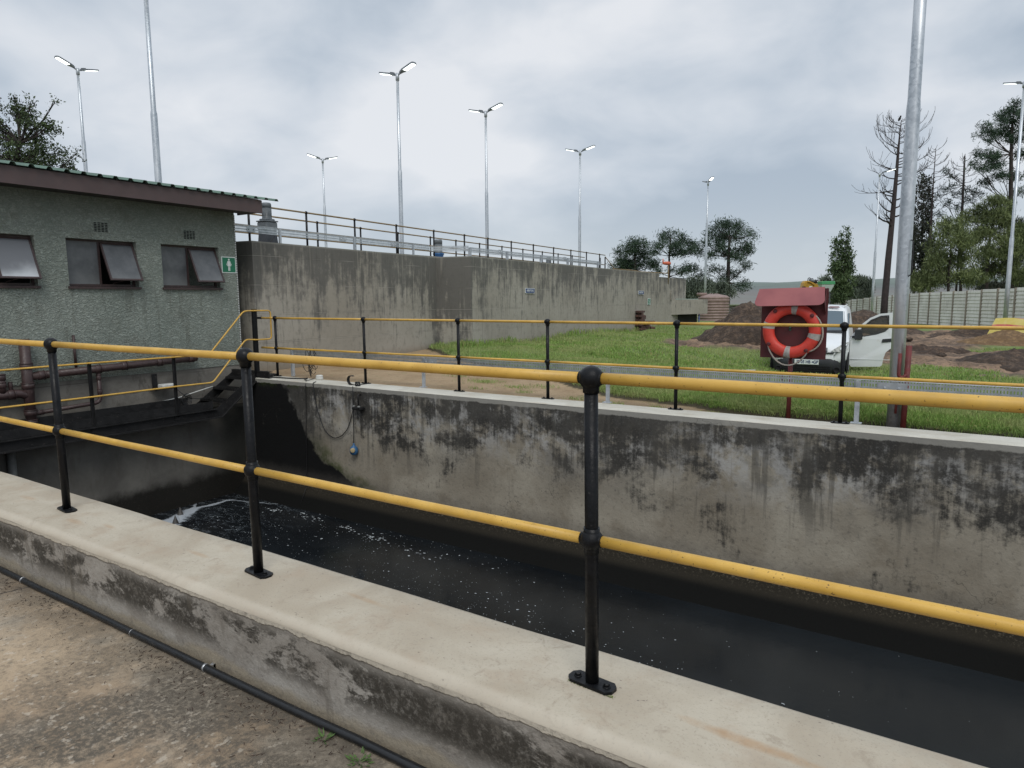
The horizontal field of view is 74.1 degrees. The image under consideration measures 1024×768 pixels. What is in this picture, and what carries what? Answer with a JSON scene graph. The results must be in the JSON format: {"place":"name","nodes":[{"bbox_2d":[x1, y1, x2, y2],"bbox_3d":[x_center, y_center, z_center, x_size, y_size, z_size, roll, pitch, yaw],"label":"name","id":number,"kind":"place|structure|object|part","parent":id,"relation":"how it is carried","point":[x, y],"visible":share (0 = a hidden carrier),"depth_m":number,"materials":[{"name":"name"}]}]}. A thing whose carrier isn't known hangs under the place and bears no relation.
{"place":"outdoors","nodes":[
{"label":"outdoors","id":0,"kind":"place"},
{"bbox_2d":[0,403,246,515],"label":"end wall","id":1,"kind":"structure","parent":0,"point":[145,483],"depth_m":10.19,"materials":[{"name":"concrete"}]},
{"bbox_2d":[6,452,17,475],"bbox_3d":[-6.338,1.491,8.660,0.094,1.390,0.094,4,8,33],"label":"downpipe","id":2,"kind":"object","parent":1,"relation":"attached to","point":[11,464],"depth_m":8.57,"materials":[{"name":"grey plastic"}]},
{"bbox_2d":[0,309,276,453],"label":"steel walkway","id":3,"kind":"structure","parent":1,"relation":"on","point":[112,421],"depth_m":9.70,"materials":[{"name":"black paint"}]},
{"bbox_2d":[178,390,208,404],"bbox_3d":[-4.996,0.177,10.722,0.577,0.318,0.139,-7,9,-42],"label":"coiled cable","id":4,"kind":"object","parent":3,"relation":"hanging from","point":[186,395],"visible":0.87,"depth_m":10.62,"materials":[{"name":"black rubber"}]},
{"bbox_2d":[0,573,401,767],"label":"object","id":5,"kind":"structure","parent":0,"point":[32,717],"depth_m":2.70,"materials":[{"name":"concrete"}]},
{"bbox_2d":[0,578,352,764],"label":"leaf litter","id":6,"kind":"object","parent":5,"relation":"on","point":[181,686],"visible":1,"depth_m":2.83,"materials":[{"name":"brown plant"}]},
{"bbox_2d":[312,727,373,767],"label":"weeds","id":7,"kind":"object","parent":5,"relation":"on","point":[347,756],"visible":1,"depth_m":2.41,"materials":[{"name":"green plant"}]},
{"bbox_2d":[0,472,987,767],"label":"channel wall","id":8,"kind":"structure","parent":0,"point":[424,682],"depth_m":2.50,"materials":[{"name":"concrete"}]},
{"bbox_2d":[0,566,426,767],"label":"poly pipe","id":9,"kind":"object","parent":8,"relation":"attached to","point":[356,739],"visible":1,"depth_m":2.86,"materials":[{"name":"black plastic"}]},
{"bbox_2d":[0,338,1023,695],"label":"handrail","id":10,"kind":"object","parent":8,"relation":"on","point":[590,538],"visible":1,"depth_m":2.16,"materials":[{"name":"yellow metal"}]},
{"bbox_2d":[0,0,1023,282],"label":"sky","id":11,"kind":"structure","parent":0,"point":[780,103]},
{"bbox_2d":[150,493,1023,767],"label":"water","id":12,"kind":"structure","parent":0,"point":[967,715],"depth_m":6.43,"materials":[{"name":"black liquid"}]},
{"bbox_2d":[172,516,178,523],"bbox_3d":[-4.890,1.967,9.858,0.097,0.130,0.095,4,8,33],"label":"stone","id":13,"kind":"object","parent":12,"relation":"in","point":[175,520],"visible":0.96,"depth_m":9.84,"materials":[{"name":"grey stone"}]},
{"bbox_2d":[193,507,816,704],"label":"foam flecks","id":14,"kind":"object","parent":12,"relation":"on","point":[413,561],"visible":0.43,"depth_m":8.81,"materials":[{"name":"white liquid"}]},
{"bbox_2d":[270,304,1023,437],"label":"ground","id":15,"kind":"structure","parent":0,"point":[414,379],"depth_m":12.04,"materials":[{"name":"brown plant"}]},
{"bbox_2d":[0,91,86,170],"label":"broadleaf tree","id":16,"kind":"object","parent":15,"relation":"on","point":[17,140],"visible":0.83,"depth_m":23.94,"materials":[{"name":"green plant"}]},
{"bbox_2d":[54,55,98,171],"bbox_3d":[-17.893,-7.552,28.677,0.250,11.456,1.846,2,8,20],"label":"lamp pole","id":17,"kind":"object","parent":15,"relation":"on","point":[83,141],"visible":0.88,"depth_m":28.19,"materials":[{"name":"metal"}]},
{"bbox_2d":[0,160,278,419],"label":"toilet block","id":18,"kind":"structure","parent":15,"relation":"on","point":[91,258],"depth_m":9.88,"materials":[{"name":"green paint"}]},
{"bbox_2d":[0,234,41,287],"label":"window","id":19,"kind":"structure","parent":18,"relation":"in","point":[18,260],"depth_m":8.85,"materials":[{"name":"grey glass"}]},
{"bbox_2d":[0,335,197,423],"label":"drain pipe","id":20,"kind":"object","parent":18,"relation":"attached to","point":[27,392],"visible":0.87,"depth_m":9.06,"materials":[{"name":"brown paint"}]},
{"bbox_2d":[65,238,143,288],"bbox_3d":[-5.864,-1.719,9.759,0.299,0.697,1.005,4,8,33],"label":"window","id":21,"kind":"structure","parent":18,"relation":"in","point":[83,255],"depth_m":9.77,"materials":[{"name":"grey glass"}]},
{"bbox_2d":[151,374,172,389],"bbox_3d":[-5.399,-0.041,10.492,0.185,0.235,0.320,4,8,33],"label":"junction box","id":22,"kind":"object","parent":18,"relation":"attached to","point":[155,384],"visible":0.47,"depth_m":10.46,"materials":[{"name":"plastic"}]},
{"bbox_2d":[164,386,212,400],"bbox_3d":[-5.871,0.315,9.922,0.017,0.213,3.302,4,8,33],"label":"conduit","id":23,"kind":"object","parent":18,"relation":"attached to","point":[192,392],"visible":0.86,"depth_m":11.03,"materials":[{"name":"white plastic"}]},
{"bbox_2d":[161,244,224,289],"bbox_3d":[-5.130,-1.864,10.886,0.299,0.697,1.020,4,8,33],"label":"window","id":24,"kind":"structure","parent":18,"relation":"in","point":[204,260],"depth_m":10.90,"materials":[{"name":"grey glass"}]},
{"bbox_2d":[221,256,235,272],"bbox_3d":[-4.773,-2.007,11.433,0.011,0.270,0.270,4,8,33],"label":"toilet sign","id":25,"kind":"object","parent":18,"relation":"attached to","point":[228,264],"visible":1,"depth_m":11.43,"materials":[{"name":"green plastic"}]},
{"bbox_2d":[144,0,161,182],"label":"lamp pole","id":26,"kind":"object","parent":15,"relation":"on","point":[156,146],"visible":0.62,"depth_m":17.31,"materials":[{"name":"metal"}]},
{"bbox_2d":[307,153,337,246],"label":"lamp pole","id":27,"kind":"object","parent":15,"relation":"on","point":[324,213],"visible":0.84,"depth_m":41.22,"materials":[{"name":"metal"}]},
{"bbox_2d":[379,61,415,253],"bbox_3d":[-4.193,-6.612,25.597,1.846,10.162,0.250,5,9,38],"label":"lamp pole","id":28,"kind":"object","parent":15,"relation":"on","point":[409,66],"visible":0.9,"depth_m":25.31,"materials":[{"name":"metal"}]},
{"bbox_2d":[236,241,685,370],"bbox_3d":[-6.115,-2.777,27.202,20.070,3.382,26.700,4,8,33],"label":"aeration tank","id":29,"kind":"object","parent":15,"relation":"on","point":[283,280],"visible":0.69,"depth_m":16.16,"materials":[{"name":"concrete"}]},
{"bbox_2d":[256,202,277,242],"bbox_3d":[-5.212,-3.373,14.453,0.331,0.959,0.331,4,8,33],"label":"gear motor","id":30,"kind":"object","parent":29,"relation":"on","point":[267,221],"visible":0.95,"depth_m":14.35,"materials":[{"name":"grey metal"}]},
{"bbox_2d":[235,223,428,254],"bbox_3d":[-3.588,-2.954,14.135,0.063,0.303,6.313,4,8,29],"label":"cable tray","id":31,"kind":"object","parent":29,"relation":"on","point":[276,231],"visible":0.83,"depth_m":13.88,"materials":[{"name":"silver metal"}]},
{"bbox_2d":[235,214,584,265],"bbox_3d":[-2.120,-4.722,24.711,0.078,1.082,24.563,3,8,29],"label":"handrail","id":32,"kind":"object","parent":29,"relation":"on","point":[398,233],"visible":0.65,"depth_m":21.83,"materials":[{"name":"grey metal"}]},
{"bbox_2d":[235,207,604,267],"bbox_3d":[-1.594,-4.486,22.780,0.077,1.082,25.243,4,8,29],"label":"handrail","id":33,"kind":"object","parent":29,"relation":"on","point":[353,219],"visible":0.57,"depth_m":19.71,"materials":[{"name":"grey metal"}]},
{"bbox_2d":[435,239,443,256],"bbox_3d":[-2.492,-4.497,22.977,0.418,0.788,0.418,4,8,33],"label":"aerator motor","id":34,"kind":"object","parent":29,"relation":"on","point":[438,242],"visible":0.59,"depth_m":22.84,"materials":[{"name":"metal"}]},
{"bbox_2d":[430,246,600,267],"bbox_3d":[0.701,-3.751,20.384,0.809,0.283,8.862,4,8,33],"label":"cable tray","id":35,"kind":"object","parent":29,"relation":"on","point":[470,250],"visible":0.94,"depth_m":18.50,"materials":[{"name":"silver metal"}]},
{"bbox_2d":[525,288,534,292],"bbox_3d":[0.506,-2.625,19.097,0.024,0.140,0.500,4,8,33],"label":"wall sign","id":36,"kind":"object","parent":29,"relation":"attached to","point":[529,290],"visible":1,"depth_m":19.08,"materials":[{"name":"metal"}]},
{"bbox_2d":[600,257,614,268],"bbox_3d":[5.000,-5.914,34.313,0.057,0.979,2.738,4,8,31],"label":"stair rail","id":37,"kind":"object","parent":29,"relation":"on","point":[605,258],"visible":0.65,"depth_m":33.66,"materials":[{"name":"grey metal"}]},
{"bbox_2d":[612,268,668,273],"bbox_3d":[5.617,-4.929,29.614,2.866,0.334,0.215,6,10,43],"label":"kerb pipe","id":38,"kind":"object","parent":29,"relation":"on","point":[641,271],"visible":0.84,"depth_m":29.52,"materials":[{"name":"grey metal"}]},
{"bbox_2d":[469,102,502,255],"bbox_3d":[-1.152,-7.375,31.104,1.846,10.276,0.250,5,9,35],"label":"lamp pole","id":39,"kind":"object","parent":15,"relation":"on","point":[496,106],"visible":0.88,"depth_m":30.81,"materials":[{"name":"metal"}]},
{"bbox_2d":[565,145,594,265],"bbox_3d":[3.949,-8.493,39.607,1.846,10.326,0.250,4,8,30],"label":"lamp pole","id":40,"kind":"object","parent":15,"relation":"on","point":[579,223],"visible":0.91,"depth_m":39.32,"materials":[{"name":"metal"}]},
{"bbox_2d":[444,374,718,412],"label":"grass tufts","id":41,"kind":"object","parent":15,"relation":"on","point":[575,398],"visible":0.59,"depth_m":9.89,"materials":[{"name":"green plant"}]},
{"bbox_2d":[234,376,1023,681],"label":"retaining wall","id":42,"kind":"structure","parent":15,"relation":"on","point":[931,516],"depth_m":7.24,"materials":[{"name":"concrete"}]},
{"bbox_2d":[270,348,317,380],"bbox_3d":[-3.685,-0.351,11.113,1.292,0.500,0.291,4,8,33],"label":"cable bundle","id":43,"kind":"object","parent":42,"relation":"on","point":[309,370],"visible":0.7,"depth_m":10.96,"materials":[{"name":"grey"}]},
{"bbox_2d":[301,379,306,501],"bbox_3d":[-3.251,0.911,10.695,0.116,1.943,0.530,0,7,2],"label":"hanging cable","id":44,"kind":"object","parent":42,"relation":"hanging from","point":[306,446],"visible":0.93,"depth_m":10.66,"materials":[{"name":"plastic"}]},
{"bbox_2d":[316,375,322,379],"bbox_3d":[-3.087,-0.110,10.875,0.120,0.074,0.120,4,8,33],"label":"connector box","id":45,"kind":"object","parent":42,"relation":"on","point":[319,377],"visible":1,"depth_m":10.83,"materials":[{"name":"white plastic"}]},
{"bbox_2d":[313,381,357,454],"bbox_3d":[-2.665,0.508,10.241,0.968,1.036,0.136,5,9,40],"label":"float switch","id":46,"kind":"object","parent":42,"relation":"hanging from","point":[353,449],"visible":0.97,"depth_m":10.01,"materials":[{"name":"grey plastic"}]},
{"bbox_2d":[347,375,368,386],"bbox_3d":[-2.280,-0.060,10.168,0.293,0.152,0.354,4,8,33],"label":"hook bracket","id":47,"kind":"object","parent":42,"relation":"attached to","point":[356,384],"visible":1,"depth_m":10.12,"materials":[{"name":"black metal"}]},
{"bbox_2d":[352,394,364,410],"bbox_3d":[-2.240,0.265,9.872,0.170,0.229,0.136,4,8,33],"label":"clamp","id":48,"kind":"object","parent":42,"relation":"attached to","point":[358,408],"visible":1,"depth_m":9.85,"materials":[{"name":"black metal"}]},
{"bbox_2d":[257,316,1023,423],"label":"handrail","id":49,"kind":"object","parent":42,"relation":"on","point":[842,376],"visible":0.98,"depth_m":7.61,"materials":[{"name":"metal"}]},
{"bbox_2d":[290,350,1023,423],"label":"cable tray","id":50,"kind":"object","parent":42,"relation":"on","point":[884,385],"visible":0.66,"depth_m":7.47,"materials":[{"name":"metal"}]},
{"bbox_2d":[606,235,664,271],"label":"pine tree","id":51,"kind":"object","parent":15,"relation":"on","point":[634,262],"visible":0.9,"depth_m":65.73,"materials":[{"name":"green plant"}]},
{"bbox_2d":[635,311,654,329],"bbox_3d":[5.332,-2.531,26.914,0.424,0.769,1.294,4,8,33],"label":"brick stack","id":52,"kind":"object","parent":15,"relation":"on","point":[640,316],"depth_m":26.53,"materials":[{"name":"brown brick"}]},
{"bbox_2d":[662,259,670,283],"bbox_3d":[6.951,-5.068,30.540,0.382,1.128,0.164,-1,7,-3],"label":"windsock","id":53,"kind":"object","parent":15,"relation":"on","point":[668,263],"visible":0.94,"depth_m":30.48,"materials":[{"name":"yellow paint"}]},
{"bbox_2d":[646,226,710,279],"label":"pine tree","id":54,"kind":"object","parent":15,"relation":"on","point":[676,246],"visible":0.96,"depth_m":61.61,"materials":[{"name":"green plant"}]},
{"bbox_2d":[670,290,707,321],"bbox_3d":[7.875,-3.583,33.151,3.120,1.920,2.010,-6,9,-40],"label":"concrete chamber","id":55,"kind":"object","parent":15,"relation":"on","point":[686,310],"visible":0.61,"depth_m":32.66,"materials":[{"name":"grey concrete"}]},
{"bbox_2d":[702,177,713,292],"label":"lamp pole","id":56,"kind":"object","parent":15,"relation":"on","point":[706,241],"visible":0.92,"depth_m":49.47,"materials":[{"name":"metal"}]},
{"bbox_2d":[683,274,737,299],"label":"willow tree","id":57,"kind":"object","parent":15,"relation":"on","point":[694,286],"visible":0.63,"depth_m":55.35,"materials":[{"name":"green plant"}]},
{"bbox_2d":[697,293,729,320],"bbox_3d":[11.836,-4.517,39.915,1.820,1.690,1.800,4,8,33],"label":"water tank","id":58,"kind":"object","parent":15,"relation":"on","point":[718,307],"visible":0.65,"depth_m":39.14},
{"bbox_2d":[691,301,761,345],"bbox_3d":[7.468,-1.765,21.410,4.875,1.719,4.250,2,7,16],"label":"soil heap","id":59,"kind":"object","parent":15,"relation":"on","point":[749,312],"visible":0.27,"depth_m":20.69,"materials":[{"name":"brown soil"}]},
{"bbox_2d":[693,214,761,304],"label":"pine tree","id":60,"kind":"object","parent":15,"relation":"on","point":[739,255],"visible":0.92,"depth_m":59.86,"materials":[{"name":"green plant"}]},
{"bbox_2d":[728,304,739,313],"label":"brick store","id":61,"kind":"structure","parent":15,"relation":"on","point":[731,307],"depth_m":46.33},
{"bbox_2d":[755,287,828,418],"bbox_3d":[2.951,-0.271,7.239,0.705,1.510,0.223,4,8,33],"label":"ring stand","id":62,"kind":"object","parent":15,"relation":"on","point":[815,299],"visible":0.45,"depth_m":7.19,"materials":[{"name":"red paint"}]},
{"bbox_2d":[763,306,823,365],"bbox_3d":[2.967,-0.524,7.180,0.612,0.672,0.112,4,8,33],"label":"life ring","id":63,"kind":"object","parent":62,"relation":"hanging from","point":[807,314],"visible":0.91,"depth_m":7.15,"materials":[{"name":"orange plastic"}]},
{"bbox_2d":[800,277,818,287],"bbox_3d":[11.384,-2.808,26.342,1.600,2.614,1.500,0,7,0],"label":"mini excavator","id":64,"kind":"object","parent":15,"relation":"on","point":[811,282],"visible":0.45,"depth_m":25.87,"materials":[{"name":"metal"}]},
{"bbox_2d":[817,281,834,304],"bbox_3d":[11.583,-2.570,25.132,0.500,2.440,0.360,0,7,0],"label":"hopper","id":65,"kind":"object","parent":15,"relation":"on","point":[828,284],"visible":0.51,"depth_m":24.85,"materials":[{"name":"green metal"}]},
{"bbox_2d":[770,304,892,373],"bbox_3d":[8.295,-1.121,17.500,2.611,1.841,4.466,3,8,28],"label":"parked van","id":66,"kind":"object","parent":15,"relation":"on","point":[871,350],"visible":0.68,"depth_m":16.00,"materials":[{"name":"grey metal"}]},
{"bbox_3d":[8.474,-1.035,15.993,0.895,1.290,0.165,2,8,22],"label":"door","id":67,"kind":"part","parent":66,"relation":"part of","materials":[{"name":"white metal"}]},
{"bbox_2d":[825,225,858,304],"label":"poplar tree","id":68,"kind":"object","parent":15,"relation":"on","point":[841,269],"visible":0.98,"depth_m":57.79,"materials":[{"name":"green plant"}]},
{"bbox_2d":[817,273,875,304],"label":"willow tree","id":69,"kind":"object","parent":15,"relation":"on","point":[863,289],"visible":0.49,"depth_m":65.35,"materials":[{"name":"green plant"}]},
{"bbox_2d":[871,168,895,310],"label":"lamp pole","id":70,"kind":"object","parent":15,"relation":"on","point":[873,280],"visible":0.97,"depth_m":44.57,"materials":[{"name":"metal"}]},
{"bbox_2d":[851,309,924,334],"bbox_3d":[15.569,-2.648,30.051,6.500,1.312,5.500,2,8,21],"label":"soil heap","id":71,"kind":"object","parent":15,"relation":"on","point":[860,316],"visible":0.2,"depth_m":29.16,"materials":[{"name":"brown soil"}]},
{"bbox_2d":[856,109,946,313],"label":"dead pine","id":72,"kind":"object","parent":15,"relation":"on","point":[886,275],"visible":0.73,"depth_m":47.85,"materials":[{"name":"brown plant"}]},
{"bbox_2d":[894,345,911,427],"bbox_3d":[3.864,0.108,6.714,0.125,0.976,0.061,-1,7,-7],"label":"red post","id":73,"kind":"object","parent":15,"relation":"on","point":[907,368],"visible":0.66,"depth_m":6.67,"materials":[{"name":"metal"}]},
{"bbox_2d":[886,0,926,427],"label":"lamp pole","id":74,"kind":"object","parent":15,"relation":"on","point":[905,251],"visible":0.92,"depth_m":6.56,"materials":[{"name":"metal"}]},
{"bbox_2d":[911,186,922,321],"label":"poplar tree","id":75,"kind":"object","parent":15,"relation":"on","point":[916,241],"visible":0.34,"depth_m":61.71,"materials":[{"name":"green plant"}]},
{"bbox_2d":[915,172,930,321],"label":"poplar tree","id":76,"kind":"object","parent":15,"relation":"on","point":[921,257],"visible":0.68,"depth_m":61.84,"materials":[{"name":"green plant"}]},
{"bbox_2d":[832,287,1023,325],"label":"precast wall","id":77,"kind":"structure","parent":15,"relation":"on","point":[925,311],"depth_m":40.01,"materials":[{"name":"grey concrete"}]},
{"bbox_2d":[887,344,970,354],"bbox_3d":[12.679,-1.021,20.999,4.250,0.508,1.500,1,7,13],"label":"soil heap","id":78,"kind":"object","parent":15,"relation":"on","point":[923,349],"visible":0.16,"depth_m":20.69,"materials":[{"name":"brown soil"}]},
{"bbox_2d":[924,173,938,288],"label":"poplar tree","id":79,"kind":"object","parent":15,"relation":"on","point":[930,179],"visible":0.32,"depth_m":61.91,"materials":[{"name":"green plant"}]},
{"bbox_2d":[914,148,955,298],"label":"dead pine","id":80,"kind":"object","parent":15,"relation":"on","point":[931,209],"visible":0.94,"depth_m":55.96,"materials":[{"name":"green plant"}]},
{"bbox_2d":[935,352,946,356],"bbox_3d":[12.319,-0.800,19.477,0.296,0.217,0.319,-1,7,-2],"label":"clod","id":81,"kind":"object","parent":15,"relation":"on","point":[940,354],"visible":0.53,"depth_m":19.37,"materials":[{"name":"soil"}]},
{"bbox_2d":[909,213,993,313],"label":"willow tree","id":82,"kind":"object","parent":15,"relation":"on","point":[943,271],"visible":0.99,"depth_m":47.72,"materials":[{"name":"green plant"}]},
{"bbox_2d":[925,325,988,337],"bbox_3d":[18.575,-2.025,27.493,5.500,0.693,2.000,0,7,4],"label":"soil heap","id":83,"kind":"object","parent":15,"relation":"on","point":[968,332],"visible":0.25,"depth_m":27.27,"materials":[{"name":"brown soil"}]},
{"bbox_2d":[933,156,986,320],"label":"pine tree","id":84,"kind":"object","parent":15,"relation":"on","point":[973,192],"visible":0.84,"depth_m":57.93,"materials":[{"name":"green plant"}]},
{"bbox_2d":[948,154,979,294],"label":"dead pine","id":85,"kind":"object","parent":15,"relation":"on","point":[956,285],"visible":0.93,"depth_m":56.98,"materials":[{"name":"green plant"}]},
{"bbox_2d":[947,348,1023,371],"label":"soil heap","id":86,"kind":"object","parent":15,"relation":"on","point":[1011,360],"visible":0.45,"depth_m":16.49,"materials":[{"name":"brown soil"}]},
{"bbox_2d":[952,189,1023,321],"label":"willow tree","id":87,"kind":"object","parent":15,"relation":"on","point":[999,215],"visible":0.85,"depth_m":49.51,"materials":[{"name":"green plant"}]},
{"bbox_2d":[956,330,1023,345],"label":"sand heap","id":88,"kind":"object","parent":15,"relation":"on","point":[1007,338],"visible":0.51,"depth_m":23.60,"materials":[{"name":"sand"}]},
{"bbox_2d":[965,97,1023,311],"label":"pine tree","id":89,"kind":"object","parent":15,"relation":"on","point":[1004,130],"visible":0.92,"depth_m":51.88,"materials":[{"name":"green plant"}]},
{"bbox_2d":[973,216,1023,292],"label":"willow tree","id":90,"kind":"object","parent":15,"relation":"on","point":[993,285],"visible":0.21,"depth_m":53.68,"materials":[{"name":"green plant"}]},
{"bbox_2d":[988,318,1023,333],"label":"barrier sheet","id":91,"kind":"object","parent":15,"relation":"on","point":[1008,322],"visible":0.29,"depth_m":25.00,"materials":[{"name":"yellow plastic"}]},
{"bbox_2d":[1003,81,1023,317],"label":"lamp pole","id":92,"kind":"object","parent":15,"relation":"on","point":[1008,278],"visible":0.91,"depth_m":30.70,"materials":[{"name":"metal"}]},
{"bbox_2d":[429,325,1023,437],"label":"grass","id":93,"kind":"structure","parent":0,"point":[1010,422],"depth_m":13.52,"materials":[{"name":"green plant"}]},
{"bbox_2d":[730,277,1022,303],"bbox_3d":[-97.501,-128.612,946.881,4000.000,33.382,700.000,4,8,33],"label":"hills","id":94,"kind":"structure","parent":0,"point":[750,295],"depth_m":551.34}
]}

